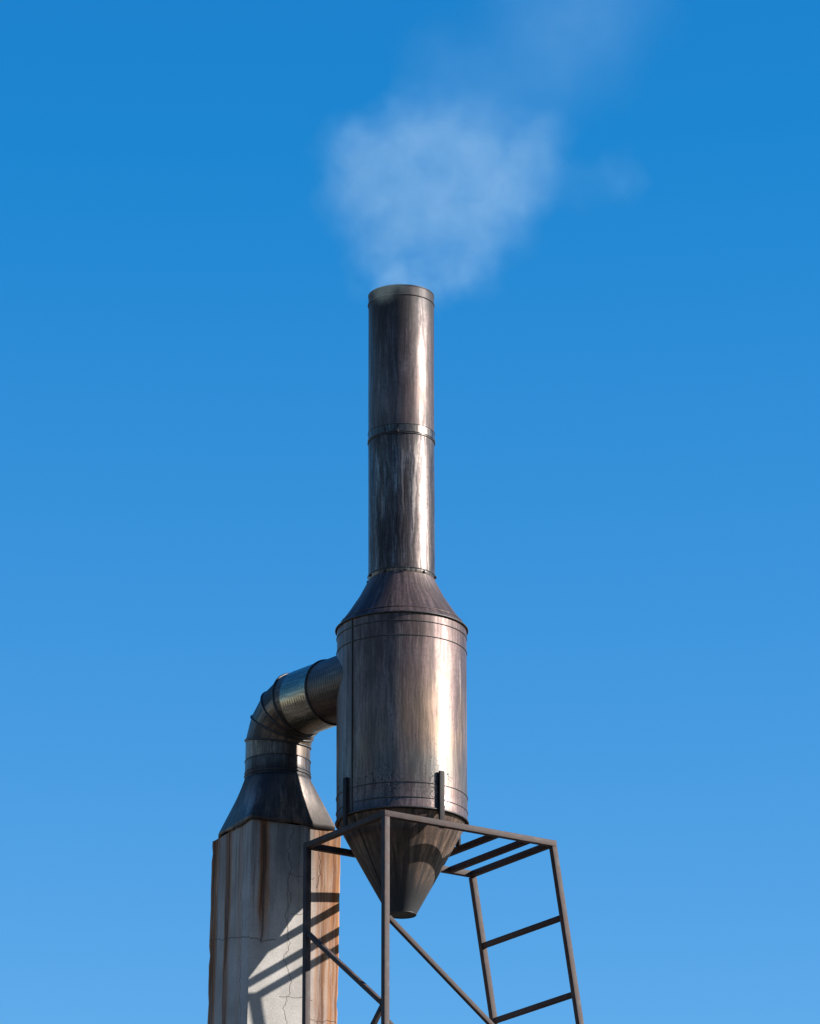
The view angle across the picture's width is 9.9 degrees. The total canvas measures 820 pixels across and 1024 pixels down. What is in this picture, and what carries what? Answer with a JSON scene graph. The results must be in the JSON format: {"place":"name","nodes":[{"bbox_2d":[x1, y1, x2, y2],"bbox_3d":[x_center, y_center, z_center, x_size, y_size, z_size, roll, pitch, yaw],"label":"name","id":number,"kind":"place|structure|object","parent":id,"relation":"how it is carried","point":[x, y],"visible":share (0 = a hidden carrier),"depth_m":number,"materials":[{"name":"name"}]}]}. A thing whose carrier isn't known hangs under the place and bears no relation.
{"place":"outdoors","nodes":[
{"label":"outdoors","id":0,"kind":"place"},
{"bbox_2d":[0,0,819,1023],"label":"sky","id":1,"kind":"structure","parent":0,"point":[608,211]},
{"label":"ground","id":2,"kind":"structure","parent":0,"visible":0},
{"bbox_2d":[207,819,340,1023],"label":"concrete chimney","id":3,"kind":"object","parent":2,"relation":"on","point":[256,943],"visible":0.91,"depth_m":43.81,"materials":[{"name":"grey concrete"}]},
{"bbox_2d":[218,656,342,837],"bbox_3d":[-0.951,2.151,44.196,0.951,1.528,1.961,12,-23,-30],"label":"exhaust duct","id":4,"kind":"object","parent":3,"relation":"on","point":[293,714],"visible":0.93,"depth_m":44.24,"materials":[{"name":"metal"}]},
{"bbox_2d":[302,771,583,1023],"bbox_3d":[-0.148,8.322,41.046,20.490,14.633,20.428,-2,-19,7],"label":"support frame","id":5,"kind":"object","parent":2,"relation":"on","point":[388,919],"visible":0.89,"depth_m":43.16,"materials":[{"name":"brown metal"}]},
{"bbox_2d":[335,284,468,918],"bbox_3d":[-0.078,0.807,44.112,1.238,6.050,1.238,0,-19,0],"label":"exhaust stack","id":6,"kind":"object","parent":5,"relation":"on","point":[401,630],"visible":0.96,"depth_m":43.44,"materials":[{"name":"metal"}]}
]}

